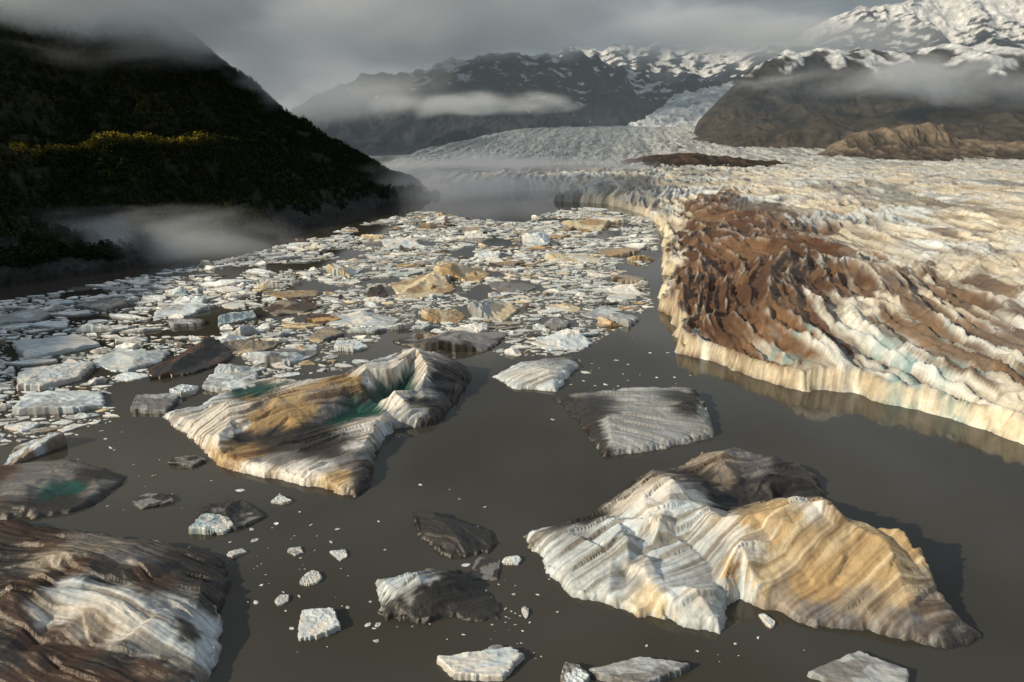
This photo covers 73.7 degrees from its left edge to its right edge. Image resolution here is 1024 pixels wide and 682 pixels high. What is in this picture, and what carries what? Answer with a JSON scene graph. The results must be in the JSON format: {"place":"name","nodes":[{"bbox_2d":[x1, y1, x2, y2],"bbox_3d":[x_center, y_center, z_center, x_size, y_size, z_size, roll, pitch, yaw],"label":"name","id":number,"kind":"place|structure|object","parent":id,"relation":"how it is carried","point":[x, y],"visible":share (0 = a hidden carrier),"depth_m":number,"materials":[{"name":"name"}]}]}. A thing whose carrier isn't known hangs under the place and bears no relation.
{"place":"outdoors","nodes":[
{"label":"outdoors","id":0,"kind":"place"},
{"bbox_2d":[0,4,440,287],"bbox_3d":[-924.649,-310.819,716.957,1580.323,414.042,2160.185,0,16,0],"label":"forested mountain","id":1,"kind":"structure","parent":0,"point":[288,218],"depth_m":809.05,"materials":[{"name":"green plant"}]},
{"bbox_2d":[0,0,427,269],"bbox_3d":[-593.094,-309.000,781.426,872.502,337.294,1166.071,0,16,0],"label":"forest trees","id":2,"kind":"object","parent":1,"relation":"on","point":[169,142],"visible":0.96,"depth_m":820.65,"materials":[{"name":"green plant"}]},
{"bbox_2d":[1,0,922,111],"label":"sky","id":3,"kind":"structure","parent":0,"point":[296,50],"materials":[{"name":"grey"}]},
{"bbox_2d":[0,155,1023,681],"bbox_3d":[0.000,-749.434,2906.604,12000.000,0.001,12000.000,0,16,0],"label":"lagoon water","id":4,"kind":"structure","parent":0,"point":[944,495],"depth_m":206.23,"materials":[{"name":"grey liquid"}]},
{"bbox_2d":[0,308,49,325],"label":"iceberg","id":5,"kind":"object","parent":4,"relation":"on","point":[30,315],"visible":1,"depth_m":395.84,"materials":[{"name":"grey ice"}]},
{"bbox_2d":[4,432,66,464],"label":"iceberg","id":6,"kind":"object","parent":4,"relation":"on","point":[31,449],"visible":1,"depth_m":227.41,"materials":[{"name":"white ice"}]},
{"bbox_2d":[17,361,94,391],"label":"iceberg","id":7,"kind":"object","parent":4,"relation":"on","point":[41,378],"visible":0.99,"depth_m":295.53,"materials":[{"name":"white ice"}]},
{"bbox_2d":[13,334,99,359],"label":"iceberg","id":8,"kind":"object","parent":4,"relation":"on","point":[35,348],"visible":1,"depth_m":340.21,"materials":[{"name":"white ice"}]},
{"bbox_2d":[12,390,105,414],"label":"iceberg","id":9,"kind":"object","parent":4,"relation":"on","point":[52,402],"visible":1,"depth_m":265.14,"materials":[{"name":"white ice"}]},
{"bbox_2d":[0,460,126,519],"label":"pond iceberg","id":10,"kind":"object","parent":4,"relation":"on","point":[37,489],"visible":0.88,"depth_m":201.97,"materials":[{"name":"grey ice"}]},
{"bbox_2d":[73,297,127,312],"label":"iceberg","id":11,"kind":"object","parent":4,"relation":"on","point":[106,305],"visible":1,"depth_m":421.44,"materials":[{"name":"grey ice"}]},
{"bbox_2d":[0,520,231,681],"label":"debris iceberg","id":12,"kind":"object","parent":4,"relation":"on","point":[76,605],"visible":0.99,"depth_m":143.16,"materials":[{"name":"brown ice"}]},
{"bbox_2d":[92,348,169,372],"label":"iceberg","id":13,"kind":"object","parent":4,"relation":"on","point":[124,360],"visible":1,"depth_m":320.02,"materials":[{"name":"white ice"}]},
{"bbox_2d":[132,493,174,509],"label":"iceberg","id":14,"kind":"object","parent":4,"relation":"on","point":[148,501],"visible":1,"depth_m":195.84,"materials":[{"name":"grey ice"}]},
{"bbox_2d":[130,393,178,413],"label":"iceberg","id":15,"kind":"object","parent":4,"relation":"on","point":[162,403],"visible":1,"depth_m":266.07,"materials":[{"name":"grey ice"}]},
{"bbox_2d":[153,300,210,317],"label":"iceberg","id":16,"kind":"object","parent":4,"relation":"on","point":[191,308],"visible":0.99,"depth_m":412.66,"materials":[{"name":"white ice"}]},
{"bbox_2d":[169,384,198,397],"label":"iceberg","id":17,"kind":"object","parent":4,"relation":"on","point":[183,390],"visible":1,"depth_m":279.01,"materials":[{"name":"white ice"}]},
{"bbox_2d":[167,455,206,467],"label":"iceberg","id":18,"kind":"object","parent":4,"relation":"on","point":[188,461],"visible":1,"depth_m":219.09,"materials":[{"name":"grey ice"}]},
{"bbox_2d":[148,335,235,379],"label":"iceberg","id":19,"kind":"object","parent":4,"relation":"on","point":[207,352],"visible":1,"depth_m":316.40,"materials":[{"name":"ice"}]},
{"bbox_2d":[189,513,233,534],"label":"iceberg","id":20,"kind":"object","parent":4,"relation":"on","point":[208,524],"visible":1,"depth_m":182.04,"materials":[{"name":"white ice"}]},
{"bbox_2d":[202,372,257,392],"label":"iceberg","id":21,"kind":"object","parent":4,"relation":"on","point":[218,382],"visible":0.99,"depth_m":288.05,"materials":[{"name":"white ice"}]},
{"bbox_2d":[197,498,264,535],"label":"iceberg","id":22,"kind":"object","parent":4,"relation":"on","point":[240,514],"visible":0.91,"depth_m":189.75,"materials":[{"name":"grey ice"}]},
{"bbox_2d":[227,548,246,558],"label":"growler ice","id":23,"kind":"structure","parent":4,"relation":"on","point":[236,553],"depth_m":171.63,"materials":[{"name":"white ice"}]},
{"bbox_2d":[218,310,256,325],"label":"iceberg","id":24,"kind":"object","parent":4,"relation":"on","point":[230,318],"visible":1,"depth_m":393.05,"materials":[{"name":"white ice"}]},
{"bbox_2d":[222,339,279,354],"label":"iceberg","id":25,"kind":"object","parent":4,"relation":"on","point":[240,346],"visible":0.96,"depth_m":340.60,"materials":[{"name":"beige ice"}]},
{"bbox_2d":[271,495,291,504],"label":"iceberg","id":26,"kind":"object","parent":4,"relation":"on","point":[281,499],"visible":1,"depth_m":196.18,"materials":[{"name":"white ice"}]},
{"bbox_2d":[275,594,288,605],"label":"growler ice","id":27,"kind":"structure","parent":4,"relation":"on","point":[281,600],"depth_m":154.04,"materials":[{"name":"white ice"}]},
{"bbox_2d":[251,345,317,365],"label":"iceberg","id":28,"kind":"object","parent":4,"relation":"on","point":[289,356],"visible":1,"depth_m":322.29,"materials":[{"name":"white ice"}]},
{"bbox_2d":[262,299,321,315],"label":"iceberg","id":29,"kind":"object","parent":4,"relation":"on","point":[285,307],"visible":1,"depth_m":422.88,"materials":[{"name":"ice"}]},
{"bbox_2d":[287,546,303,555],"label":"growler ice","id":30,"kind":"structure","parent":4,"relation":"on","point":[295,551],"depth_m":172.48,"materials":[{"name":"white ice"}]},
{"bbox_2d":[300,570,321,585],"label":"growler ice","id":31,"kind":"structure","parent":4,"relation":"on","point":[312,577],"depth_m":161.32,"materials":[{"name":"white ice"}]},
{"bbox_2d":[162,348,471,496],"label":"layered iceberg","id":32,"kind":"object","parent":4,"relation":"on","point":[330,432],"visible":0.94,"depth_m":246.28,"materials":[{"name":"beige ice"}]},
{"bbox_2d":[298,607,340,640],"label":"iceberg","id":33,"kind":"object","parent":4,"relation":"on","point":[317,623],"visible":1,"depth_m":145.54,"materials":[{"name":"white ice"}]},
{"bbox_2d":[305,313,339,324],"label":"iceberg","id":34,"kind":"object","parent":4,"relation":"on","point":[322,319],"visible":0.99,"depth_m":392.04,"materials":[{"name":"brown ice"}]},
{"bbox_2d":[308,326,343,341],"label":"iceberg","id":35,"kind":"object","parent":4,"relation":"on","point":[326,333],"visible":1,"depth_m":361.68,"materials":[{"name":"beige ice"}]},
{"bbox_2d":[330,549,347,560],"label":"growler ice","id":36,"kind":"structure","parent":4,"relation":"on","point":[339,555],"depth_m":171.15,"materials":[{"name":"white ice"}]},
{"bbox_2d":[326,263,364,277],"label":"iceberg","id":37,"kind":"object","parent":4,"relation":"on","point":[333,269],"visible":0.98,"depth_m":531.62,"materials":[{"name":"white ice"}]},
{"bbox_2d":[334,339,367,351],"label":"iceberg","id":38,"kind":"object","parent":4,"relation":"on","point":[350,345],"visible":1,"depth_m":340.26,"materials":[{"name":"white ice"}]},
{"bbox_2d":[326,310,399,326],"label":"iceberg","id":39,"kind":"object","parent":4,"relation":"on","point":[361,318],"visible":0.98,"depth_m":390.24,"materials":[{"name":"white ice"}]},
{"bbox_2d":[366,284,387,297],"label":"iceberg","id":40,"kind":"object","parent":4,"relation":"on","point":[378,290],"visible":0.97,"depth_m":463.47,"materials":[{"name":"grey ice"}]},
{"bbox_2d":[0,207,804,661],"bbox_3d":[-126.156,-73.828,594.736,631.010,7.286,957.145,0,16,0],"label":"floating brash ice","id":41,"kind":"structure","parent":4,"relation":"on","point":[232,289],"depth_m":453.17,"materials":[{"name":"white ice"}]},
{"bbox_2d":[381,237,427,248],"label":"iceberg","id":42,"kind":"object","parent":4,"relation":"on","point":[409,242],"visible":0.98,"depth_m":676.17,"materials":[{"name":"white ice"}]},
{"bbox_2d":[389,271,455,298],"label":"iceberg","id":43,"kind":"object","parent":4,"relation":"on","point":[418,287],"visible":0.99,"depth_m":478.54,"materials":[{"name":"beige ice"}]},
{"bbox_2d":[415,332,440,339],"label":"iceberg","id":44,"kind":"object","parent":4,"relation":"on","point":[418,336],"visible":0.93,"depth_m":356.58,"materials":[{"name":"ice"}]},
{"bbox_2d":[375,568,501,624],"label":"dark iceberg","id":45,"kind":"object","parent":4,"relation":"on","point":[427,596],"visible":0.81,"depth_m":151.71,"materials":[{"name":"grey ice"}]},
{"bbox_2d":[421,307,464,322],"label":"iceberg","id":46,"kind":"object","parent":4,"relation":"on","point":[439,315],"visible":1,"depth_m":398.76,"materials":[{"name":"beige ice"}]},
{"bbox_2d":[393,330,506,351],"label":"iceberg","id":47,"kind":"object","parent":4,"relation":"on","point":[460,341],"visible":0.94,"depth_m":343.35,"materials":[{"name":"grey ice"}]},
{"bbox_2d":[411,511,496,557],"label":"dark iceberg","id":48,"kind":"object","parent":4,"relation":"on","point":[444,534],"visible":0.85,"depth_m":176.98,"materials":[{"name":"grey ice"}]},
{"bbox_2d":[434,261,489,282],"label":"iceberg","id":49,"kind":"object","parent":4,"relation":"on","point":[458,271],"visible":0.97,"depth_m":517.46,"materials":[{"name":"beige ice"}]},
{"bbox_2d":[469,271,476,276],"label":"iceberg","id":50,"kind":"object","parent":4,"relation":"on","point":[473,273],"visible":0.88,"depth_m":521.40,"materials":[{"name":"beige ice"}]},
{"bbox_2d":[462,226,496,232],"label":"iceberg","id":51,"kind":"object","parent":4,"relation":"on","point":[482,229],"visible":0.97,"depth_m":779.76,"materials":[{"name":"grey ice"}]},
{"bbox_2d":[437,647,524,681],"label":"iceberg","id":52,"kind":"object","parent":4,"relation":"on","point":[489,665],"visible":1,"depth_m":134.09,"materials":[{"name":"white ice"}]},
{"bbox_2d":[469,557,500,580],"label":"iceberg","id":53,"kind":"object","parent":4,"relation":"on","point":[484,568],"visible":1,"depth_m":165.26,"materials":[{"name":"grey ice"}]},
{"bbox_2d":[474,250,500,261],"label":"iceberg","id":54,"kind":"object","parent":4,"relation":"on","point":[482,255],"visible":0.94,"depth_m":611.66,"materials":[{"name":"white ice"}]},
{"bbox_2d":[467,299,519,322],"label":"iceberg","id":55,"kind":"object","parent":4,"relation":"on","point":[495,311],"visible":1,"depth_m":405.19,"materials":[{"name":"white ice"}]},
{"bbox_2d":[485,645,503,649],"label":"iceberg","id":56,"kind":"object","parent":4,"relation":"on","point":[495,646],"visible":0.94,"depth_m":139.56,"materials":[{"name":"grey ice"}]},
{"bbox_2d":[494,260,523,265],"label":"iceberg","id":57,"kind":"object","parent":4,"relation":"on","point":[509,263],"visible":1,"depth_m":574.24,"materials":[{"name":"beige ice"}]},
{"bbox_2d":[502,555,521,564],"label":"iceberg","id":58,"kind":"object","parent":4,"relation":"on","point":[513,560],"visible":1,"depth_m":168.30,"materials":[{"name":"white ice"}]},
{"bbox_2d":[489,281,536,292],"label":"iceberg","id":59,"kind":"object","parent":4,"relation":"on","point":[499,286],"visible":1,"depth_m":481.51,"materials":[{"name":"grey ice"}]},
{"bbox_2d":[521,606,528,618],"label":"growler ice","id":60,"kind":"structure","parent":4,"relation":"on","point":[525,611],"depth_m":150.19,"materials":[{"name":"white ice"}]},
{"bbox_2d":[493,357,579,391],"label":"white iceberg","id":61,"kind":"object","parent":4,"relation":"on","point":[549,374],"visible":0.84,"depth_m":296.81,"materials":[{"name":"white ice"}]},
{"bbox_2d":[522,231,550,245],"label":"iceberg","id":62,"kind":"object","parent":4,"relation":"on","point":[539,238],"visible":0.98,"depth_m":696.91,"materials":[{"name":"white ice"}]},
{"bbox_2d":[544,317,570,330],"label":"iceberg","id":63,"kind":"object","parent":4,"relation":"on","point":[556,324],"visible":1,"depth_m":379.82,"materials":[{"name":"grey ice"}]},
{"bbox_2d":[531,328,592,350],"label":"iceberg","id":64,"kind":"object","parent":4,"relation":"on","point":[569,339],"visible":1,"depth_m":349.48,"materials":[{"name":"white ice"}]},
{"bbox_2d":[544,252,600,262],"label":"iceberg","id":65,"kind":"object","parent":4,"relation":"on","point":[582,258],"visible":0.98,"depth_m":593.35,"materials":[{"name":"beige ice"}]},
{"bbox_2d":[560,662,589,681],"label":"iceberg","id":66,"kind":"object","parent":4,"relation":"on","point":[574,672],"visible":1,"depth_m":131.44,"materials":[{"name":"white ice"}]},
{"bbox_2d":[562,219,611,230],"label":"iceberg","id":67,"kind":"object","parent":4,"relation":"on","point":[590,224],"visible":0.99,"depth_m":822.41,"materials":[{"name":"beige ice"}]},
{"bbox_2d":[585,216,631,222],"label":"iceberg","id":68,"kind":"object","parent":4,"relation":"on","point":[616,219],"visible":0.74,"depth_m":872.10,"materials":[{"name":"white ice"}]},
{"bbox_2d":[581,307,638,326],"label":"iceberg","id":69,"kind":"object","parent":4,"relation":"on","point":[622,319],"visible":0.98,"depth_m":394.14,"materials":[{"name":"white ice"}]},
{"bbox_2d":[595,247,640,255],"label":"iceberg","id":70,"kind":"object","parent":4,"relation":"on","point":[620,251],"visible":1,"depth_m":629.88,"materials":[{"name":"beige ice"}]},
{"bbox_2d":[610,274,645,283],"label":"iceberg","id":71,"kind":"object","parent":4,"relation":"on","point":[625,278],"visible":0.99,"depth_m":502.21,"materials":[{"name":"beige ice"}]},
{"bbox_2d":[553,386,714,456],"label":"grey iceberg","id":72,"kind":"object","parent":4,"relation":"on","point":[631,420],"visible":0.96,"depth_m":246.71,"materials":[{"name":"grey ice"}]},
{"bbox_2d":[588,657,689,681],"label":"iceberg","id":73,"kind":"object","parent":4,"relation":"on","point":[642,669],"visible":1,"depth_m":132.16,"materials":[{"name":"white ice"}]},
{"bbox_2d":[523,447,982,649],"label":"striped iceberg","id":74,"kind":"object","parent":4,"relation":"on","point":[702,540],"visible":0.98,"depth_m":157.92,"materials":[{"name":"white ice"}]},
{"bbox_2d":[759,613,774,627],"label":"growler ice","id":75,"kind":"structure","parent":4,"relation":"on","point":[768,621],"depth_m":147.19,"materials":[{"name":"white ice"}]},
{"bbox_2d":[807,651,908,681],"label":"iceberg","id":76,"kind":"object","parent":4,"relation":"on","point":[859,666],"visible":1,"depth_m":132.12,"materials":[{"name":"white ice"}]},
{"bbox_2d":[289,51,741,155],"bbox_3d":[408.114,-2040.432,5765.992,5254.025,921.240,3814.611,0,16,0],"label":"snowy mountain","id":77,"kind":"structure","parent":0,"point":[448,100],"depth_m":5520.31,"materials":[{"name":"grey stone"}]},
{"bbox_2d":[627,83,734,126],"bbox_3d":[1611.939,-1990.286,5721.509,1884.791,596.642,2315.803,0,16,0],"label":"icefall","id":78,"kind":"object","parent":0,"point":[686,108],"visible":0.47,"depth_m":5638.64,"materials":[{"name":"ice"}]},
{"bbox_2d":[381,125,1023,444],"bbox_3d":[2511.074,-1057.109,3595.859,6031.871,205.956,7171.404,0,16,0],"label":"glacier","id":79,"kind":"object","parent":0,"point":[897,282],"visible":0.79,"depth_m":492.33,"materials":[{"name":"white ice"}]},
{"bbox_2d":[616,153,789,167],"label":"moraine mound","id":80,"kind":"object","parent":79,"relation":"on","point":[676,159],"visible":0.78,"depth_m":2099.74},
{"bbox_2d":[553,0,1023,81],"bbox_3d":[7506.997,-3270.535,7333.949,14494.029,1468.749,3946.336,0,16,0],"label":"snowy mountain","id":81,"kind":"structure","parent":0,"point":[910,26],"depth_m":6864.63,"materials":[{"name":"white snow"}]},
{"bbox_2d":[677,43,1023,148],"bbox_3d":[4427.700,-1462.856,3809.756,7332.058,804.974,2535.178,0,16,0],"label":"brown mountain","id":82,"kind":"structure","parent":0,"point":[822,98],"depth_m":3772.96,"materials":[{"name":"stone"}]},
{"bbox_2d":[813,122,1023,160],"bbox_3d":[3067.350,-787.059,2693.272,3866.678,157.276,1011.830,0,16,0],"label":"moraine ridge","id":83,"kind":"structure","parent":0,"point":[928,141],"depth_m":2754.35,"materials":[{"name":"brown stone"}]}
]}

